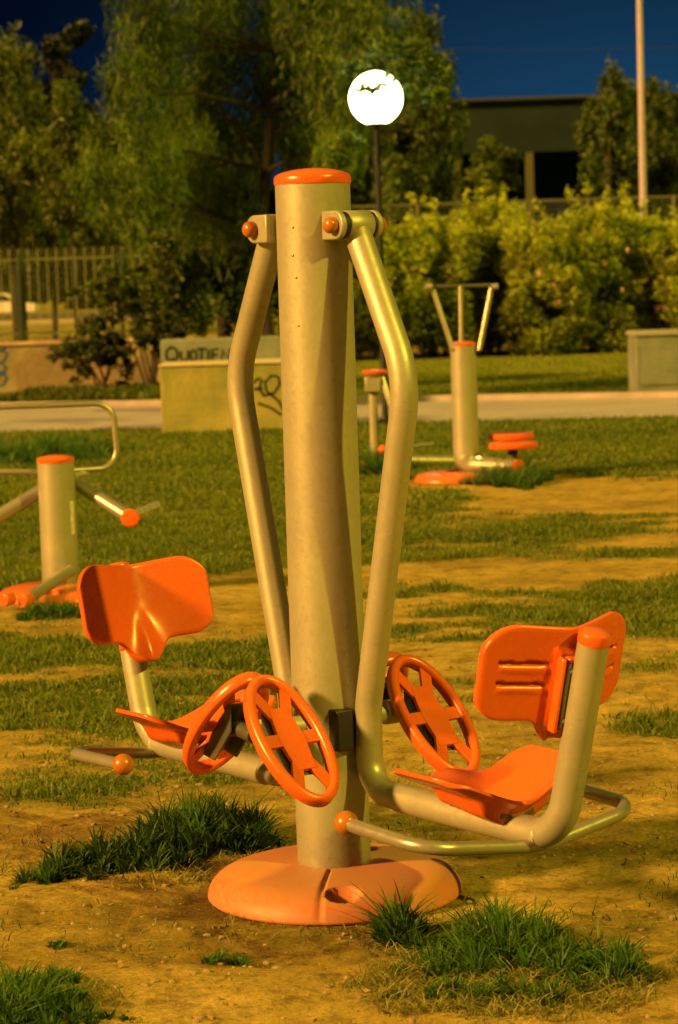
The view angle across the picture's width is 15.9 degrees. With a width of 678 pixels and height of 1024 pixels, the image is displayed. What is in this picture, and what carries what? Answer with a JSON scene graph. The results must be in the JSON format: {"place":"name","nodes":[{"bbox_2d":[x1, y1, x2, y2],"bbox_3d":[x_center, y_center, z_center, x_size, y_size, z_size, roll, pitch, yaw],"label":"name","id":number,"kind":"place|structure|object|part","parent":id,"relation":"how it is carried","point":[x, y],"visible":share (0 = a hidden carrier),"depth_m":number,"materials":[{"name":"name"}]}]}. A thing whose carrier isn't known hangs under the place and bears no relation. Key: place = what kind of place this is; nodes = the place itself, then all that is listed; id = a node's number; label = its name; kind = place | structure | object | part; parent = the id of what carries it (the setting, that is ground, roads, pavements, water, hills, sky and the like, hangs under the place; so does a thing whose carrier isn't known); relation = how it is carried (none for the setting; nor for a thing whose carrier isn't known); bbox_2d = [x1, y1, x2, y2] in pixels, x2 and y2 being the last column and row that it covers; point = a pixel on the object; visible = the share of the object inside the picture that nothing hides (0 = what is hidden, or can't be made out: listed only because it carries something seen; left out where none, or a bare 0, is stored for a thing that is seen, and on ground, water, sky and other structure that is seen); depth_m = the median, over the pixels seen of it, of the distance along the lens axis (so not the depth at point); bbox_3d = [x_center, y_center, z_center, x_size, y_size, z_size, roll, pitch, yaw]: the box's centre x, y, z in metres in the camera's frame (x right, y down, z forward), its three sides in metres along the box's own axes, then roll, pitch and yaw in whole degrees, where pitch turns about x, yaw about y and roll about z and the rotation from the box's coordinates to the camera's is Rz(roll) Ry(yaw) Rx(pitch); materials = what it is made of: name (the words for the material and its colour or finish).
{"place":"outdoors","nodes":[
{"label":"outdoors","id":0,"kind":"place"},
{"bbox_2d":[0,308,215,320],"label":"road","id":1,"kind":"structure","parent":0,"point":[46,316],"depth_m":141.21,"materials":[{"name":"grey asphalt"}]},
{"bbox_2d":[0,293,38,312],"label":"parked car","id":2,"kind":"object","parent":1,"relation":"on","point":[6,301],"visible":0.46,"depth_m":132.48,"materials":[{"name":"paint"}]},
{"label":"window","id":3,"kind":"part","parent":2,"relation":"part of","materials":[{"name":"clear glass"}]},
{"bbox_2d":[0,579,677,1023],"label":"ground","id":4,"kind":"structure","parent":0,"point":[606,863],"depth_m":6.47,"materials":[{"name":"brown soil"}]},
{"bbox_2d":[11,595,80,620],"bbox_3d":[-1.398,0.453,11.799,0.430,0.119,0.416,-4,6,-24],"label":"grass tuft","id":5,"kind":"object","parent":4,"relation":"on","point":[43,609],"visible":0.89,"depth_m":11.74,"materials":[{"name":"green plant"}]},
{"bbox_2d":[45,933,70,949],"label":"grass tuft","id":6,"kind":"object","parent":4,"relation":"on","point":[59,943],"visible":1,"depth_m":5.84,"materials":[{"name":"green plant"}]},
{"bbox_2d":[0,943,140,1023],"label":"grass tuft","id":7,"kind":"object","parent":4,"relation":"on","point":[24,996],"visible":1,"depth_m":5.31,"materials":[{"name":"green plant"}]},
{"bbox_2d":[8,779,296,889],"bbox_3d":[-0.476,0.859,6.787,0.851,0.207,0.784,-2,5,0],"label":"grass tuft","id":8,"kind":"object","parent":4,"relation":"on","point":[188,828],"visible":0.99,"depth_m":6.73,"materials":[{"name":"green plant"}]},
{"bbox_2d":[190,948,253,965],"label":"grass tuft","id":9,"kind":"object","parent":4,"relation":"on","point":[213,959],"visible":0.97,"depth_m":5.74,"materials":[{"name":"green plant"}]},
{"bbox_2d":[0,835,677,1023],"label":"dry grass","id":10,"kind":"structure","parent":4,"relation":"on","point":[448,1005],"depth_m":5.42,"materials":[{"name":"plant"}]},
{"bbox_2d":[0,604,677,1023],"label":"gravel","id":11,"kind":"structure","parent":4,"relation":"on","point":[328,986],"depth_m":6.18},
{"bbox_2d":[0,625,677,1023],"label":"leaf litter","id":12,"kind":"object","parent":4,"relation":"on","point":[286,837],"visible":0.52,"depth_m":6.96,"materials":[{"name":"brown plant"}]},
{"bbox_2d":[0,456,677,809],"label":"grass turf","id":13,"kind":"object","parent":4,"relation":"on","point":[118,550],"depth_m":11.85,"materials":[{"name":"green plant"}]},
{"bbox_2d":[71,168,630,925],"bbox_3d":[-0.039,0.060,6.215,0.738,1.862,2.084,-6,7,-35],"label":"exercise machine","id":14,"kind":"object","parent":4,"relation":"on","point":[315,736],"visible":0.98,"depth_m":6.11,"materials":[{"name":"beige metal"}]},
{"bbox_2d":[327,878,661,1007],"bbox_3d":[0.367,0.971,5.643,0.702,0.182,0.865,-3,6,-17],"label":"grass tuft","id":15,"kind":"object","parent":4,"relation":"on","point":[496,933],"visible":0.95,"depth_m":5.59,"materials":[{"name":"green plant"}]},
{"bbox_2d":[0,353,677,514],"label":"lawn","id":16,"kind":"structure","parent":0,"point":[551,374],"depth_m":23.08,"materials":[{"name":"green plant"}]},
{"bbox_2d":[0,300,677,592],"bbox_3d":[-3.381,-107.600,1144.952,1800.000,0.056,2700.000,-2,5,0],"label":"field","id":17,"kind":"structure","parent":0,"point":[602,494],"depth_m":15.31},
{"bbox_2d":[0,144,29,277],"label":"background tree","id":18,"kind":"object","parent":17,"relation":"on","point":[6,274],"visible":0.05,"depth_m":77.78,"materials":[{"name":"green plant"}]},
{"bbox_2d":[0,242,62,303],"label":"background tree","id":19,"kind":"object","parent":17,"relation":"on","point":[5,281],"visible":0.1,"depth_m":174.97,"materials":[{"name":"green plant"}]},
{"bbox_2d":[0,425,138,467],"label":"grass tuft","id":20,"kind":"object","parent":17,"relation":"on","point":[30,452],"visible":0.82,"depth_m":22.43,"materials":[{"name":"green plant"}]},
{"bbox_2d":[24,18,115,339],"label":"background tree","id":21,"kind":"object","parent":17,"relation":"on","point":[57,47],"visible":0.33,"depth_m":68.66,"materials":[{"name":"green plant"}]},
{"bbox_2d":[37,255,109,308],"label":"background tree","id":22,"kind":"object","parent":17,"relation":"on","point":[81,299],"visible":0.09,"depth_m":181.55,"materials":[{"name":"green plant"}]},
{"bbox_2d":[0,401,160,607],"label":"exercise machine","id":23,"kind":"object","parent":17,"relation":"on","point":[60,481],"visible":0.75,"depth_m":12.40,"materials":[{"name":"beige metal"}]},
{"bbox_2d":[0,381,160,401],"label":"wall foot grass","id":24,"kind":"structure","parent":17,"relation":"on","point":[111,391],"depth_m":33.99,"materials":[{"name":"green plant"}]},
{"bbox_2d":[44,307,137,386],"bbox_3d":[-3.635,-2.408,36.341,1.465,1.294,0.884,-6,7,-36],"label":"leafy shrub","id":25,"kind":"object","parent":17,"relation":"on","point":[91,349],"visible":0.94,"depth_m":36.30,"materials":[{"name":"green plant"}]},
{"bbox_2d":[77,249,138,308],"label":"background tree","id":26,"kind":"object","parent":17,"relation":"on","point":[125,273],"visible":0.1,"depth_m":179.16,"materials":[{"name":"green plant"}]},
{"bbox_2d":[0,316,216,324],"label":"kerb","id":27,"kind":"structure","parent":17,"relation":"on","point":[35,321],"depth_m":111.09,"materials":[{"name":"grey concrete"}]},
{"bbox_2d":[57,97,168,329],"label":"background tree","id":28,"kind":"object","parent":17,"relation":"on","point":[80,272],"visible":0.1,"depth_m":70.64,"materials":[{"name":"green plant"}]},
{"bbox_2d":[0,335,233,392],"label":"wall","id":29,"kind":"structure","parent":17,"relation":"on","point":[24,365],"depth_m":37.32,"materials":[{"name":"paint"}]},
{"bbox_2d":[0,245,198,341],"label":"picket fence","id":30,"kind":"object","parent":29,"relation":"on","point":[120,256],"visible":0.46,"depth_m":37.31,"materials":[{"name":"grey metal"}]},
{"bbox_2d":[60,262,206,385],"bbox_3d":[-3.009,-2.760,36.151,2.278,1.984,1.343,-2,5,0],"label":"leafy shrub","id":31,"kind":"object","parent":17,"relation":"on","point":[136,287],"visible":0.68,"depth_m":36.15,"materials":[{"name":"green plant"}]},
{"bbox_2d":[129,112,252,335],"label":"background tree","id":32,"kind":"object","parent":17,"relation":"on","point":[137,264],"depth_m":72.41,"materials":[{"name":"green plant"}]},
{"bbox_2d":[137,202,279,337],"bbox_3d":[-1.715,-3.073,34.766,2.460,2.780,2.884,-2,5,0],"label":"evergreen tree","id":33,"kind":"object","parent":17,"relation":"on","point":[196,290],"visible":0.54,"depth_m":33.92,"materials":[{"name":"green plant"}]},
{"bbox_2d":[158,358,282,433],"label":"concrete block","id":34,"kind":"structure","parent":17,"relation":"on","point":[194,395],"depth_m":25.88,"materials":[{"name":"yellow concrete"}]},
{"bbox_2d":[160,335,280,363],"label":"concrete block","id":35,"kind":"structure","parent":34,"relation":"on","point":[197,349],"depth_m":30.02,"materials":[{"name":"grey concrete"}]},
{"bbox_2d":[65,0,428,335],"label":"pepper tree","id":36,"kind":"object","parent":17,"relation":"on","point":[224,43],"visible":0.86,"depth_m":30.67,"materials":[{"name":"green plant"}]},
{"bbox_2d":[231,113,315,213],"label":"background tree","id":37,"kind":"object","parent":17,"relation":"on","point":[272,210],"visible":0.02,"depth_m":75.09,"materials":[{"name":"green plant"}]},
{"bbox_2d":[278,267,373,359],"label":"oleander shrub","id":38,"kind":"object","parent":17,"relation":"on","point":[356,347],"depth_m":47.82,"materials":[{"name":"green plant"}]},
{"bbox_2d":[313,124,394,234],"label":"background tree","id":39,"kind":"object","parent":17,"relation":"on","point":[359,191],"visible":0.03,"depth_m":77.31,"materials":[{"name":"green plant"}]},
{"bbox_2d":[349,71,402,424],"bbox_3d":[0.442,-2.805,26.004,0.569,3.774,0.569,-2,5,0],"label":"globe lamp","id":40,"kind":"object","parent":17,"relation":"on","point":[363,109],"visible":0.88,"depth_m":25.73,"materials":[{"name":"white glass"}]},
{"bbox_2d":[358,444,423,474],"bbox_3d":[0.339,-0.466,20.057,0.852,0.262,1.497,-2,5,0],"label":"grass tuft","id":41,"kind":"object","parent":17,"relation":"on","point":[373,463],"visible":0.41,"depth_m":19.77,"materials":[{"name":"green plant"}]},
{"bbox_2d":[353,209,432,359],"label":"oleander shrub","id":42,"kind":"object","parent":17,"relation":"on","point":[398,264],"visible":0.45,"depth_m":46.99,"materials":[{"name":"green plant"}]},
{"bbox_2d":[361,369,454,465],"bbox_3d":[0.567,-0.761,20.101,0.921,0.861,0.286,-4,6,-23],"label":"exercise machine","id":43,"kind":"object","parent":17,"relation":"on","point":[374,385],"visible":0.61,"depth_m":20.00,"materials":[{"name":"beige metal"}]},
{"bbox_2d":[361,0,470,223],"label":"feathery tree","id":44,"kind":"object","parent":17,"relation":"on","point":[421,146],"visible":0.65,"depth_m":58.52,"materials":[{"name":"green plant"}]},
{"bbox_2d":[383,192,489,357],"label":"oleander shrub","id":45,"kind":"object","parent":17,"relation":"on","point":[439,240],"visible":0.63,"depth_m":47.48,"materials":[{"name":"green plant"}]},
{"bbox_2d":[414,283,537,483],"bbox_3d":[1.036,-1.005,18.747,0.957,1.533,0.769,-2,5,0],"label":"exercise machine","id":46,"kind":"object","parent":17,"relation":"on","point":[466,454],"visible":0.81,"depth_m":18.72,"materials":[{"name":"beige metal"}]},
{"bbox_2d":[279,46,677,171],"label":"overhead wire","id":47,"kind":"object","parent":17,"relation":"on","point":[526,49],"visible":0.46,"depth_m":86.84,"materials":[{"name":"black rubber"}]},
{"bbox_2d":[457,135,523,258],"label":"sapling","id":48,"kind":"object","parent":17,"relation":"on","point":[491,162],"visible":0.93,"depth_m":57.00,"materials":[{"name":"green plant"}]},
{"bbox_2d":[450,179,539,354],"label":"oleander shrub","id":49,"kind":"object","parent":17,"relation":"on","point":[482,272],"visible":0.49,"depth_m":48.17,"materials":[{"name":"green plant"}]},
{"bbox_2d":[457,450,559,489],"bbox_3d":[1.302,-0.340,18.438,0.876,0.260,1.160,-2,5,0],"label":"grass tuft","id":50,"kind":"object","parent":17,"relation":"on","point":[525,479],"visible":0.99,"depth_m":18.33,"materials":[{"name":"green plant"}]},
{"bbox_2d":[351,195,677,345],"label":"wire fence","id":51,"kind":"object","parent":17,"relation":"on","point":[673,197],"visible":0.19,"depth_m":53.59,"materials":[{"name":"grey metal"}]},
{"bbox_2d":[489,196,604,356],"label":"oleander shrub","id":52,"kind":"object","parent":17,"relation":"on","point":[535,263],"visible":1,"depth_m":47.07,"materials":[{"name":"green plant"}]},
{"bbox_2d":[545,180,650,352],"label":"oleander shrub","id":53,"kind":"object","parent":17,"relation":"on","point":[603,222],"visible":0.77,"depth_m":47.54,"materials":[{"name":"green plant"}]},
{"bbox_2d":[571,54,649,295],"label":"feathery tree","id":54,"kind":"object","parent":17,"relation":"on","point":[610,154],"visible":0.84,"depth_m":55.88,"materials":[{"name":"green plant"}]},
{"bbox_2d":[601,196,677,348],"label":"oleander shrub","id":55,"kind":"object","parent":17,"relation":"on","point":[648,244],"visible":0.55,"depth_m":47.81,"materials":[{"name":"green plant"}]},
{"bbox_2d":[636,0,646,218],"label":"tall mast","id":56,"kind":"object","parent":17,"relation":"on","point":[642,142],"visible":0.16,"depth_m":49.41,"materials":[{"name":"grey metal"}]},
{"bbox_2d":[625,329,677,391],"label":"concrete cabinet","id":57,"kind":"object","parent":17,"relation":"on","point":[652,359],"visible":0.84,"depth_m":30.93,"materials":[{"name":"grey concrete"}]},
{"bbox_3d":[4.155,-1.876,30.938,0.637,0.514,0.020,-2,5,0],"label":"door panel","id":58,"kind":"part","parent":57,"relation":"part of","materials":[{"name":"grey concrete"}]},
{"bbox_2d":[636,68,677,237],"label":"feathery tree","id":59,"kind":"object","parent":17,"relation":"on","point":[661,128],"visible":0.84,"depth_m":57.93,"materials":[{"name":"green plant"}]},
{"bbox_2d":[651,209,677,328],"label":"oleander shrub","id":60,"kind":"object","parent":17,"relation":"on","point":[671,284],"visible":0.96,"depth_m":47.19,"materials":[{"name":"green plant"}]},
{"bbox_2d":[0,398,677,431],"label":"path","id":61,"kind":"structure","parent":0,"point":[78,418],"depth_m":28.70,"materials":[{"name":"concrete"}]},
{"bbox_2d":[0,391,677,406],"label":"path kerb","id":62,"kind":"structure","parent":61,"relation":"on","point":[555,396],"depth_m":30.44,"materials":[{"name":"concrete"}]},
{"bbox_2d":[0,627,677,1022],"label":"sparse grass","id":63,"kind":"structure","parent":0,"point":[370,841],"depth_m":6.47,"materials":[{"name":"green plant"}]},
{"bbox_2d":[0,0,677,237],"label":"sky","id":64,"kind":"structure","parent":0,"point":[603,26],"materials":[{"name":"blue"}]},
{"bbox_2d":[325,5,458,170],"bbox_3d":[0.541,-4.479,25.930,1.458,1.696,1.440,-2,5,0],"label":"overhanging branch","id":65,"kind":"object","parent":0,"point":[434,93],"visible":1,"depth_m":25.35,"materials":[{"name":"green plant"}]},
{"bbox_2d":[288,92,677,301],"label":"shed building","id":66,"kind":"structure","parent":0,"point":[537,132],"depth_m":108.93,"materials":[{"name":"paint"}]},
{"bbox_2d":[546,201,577,223],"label":"window","id":67,"kind":"structure","parent":66,"relation":"in","point":[560,207],"depth_m":111.23,"materials":[{"name":"glass"}]},
{"label":"dirt verge","id":68,"kind":"structure","parent":0,"visible":0},
{"bbox_2d":[0,19,70,341],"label":"bushy tree","id":69,"kind":"object","parent":68,"relation":"on","point":[24,123],"visible":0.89,"depth_m":44.83,"materials":[{"name":"green plant"}]},
{"bbox_2d":[35,78,112,337],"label":"slender tree","id":70,"kind":"object","parent":68,"relation":"on","point":[64,137],"visible":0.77,"depth_m":43.31,"materials":[{"name":"green plant"}]}
]}

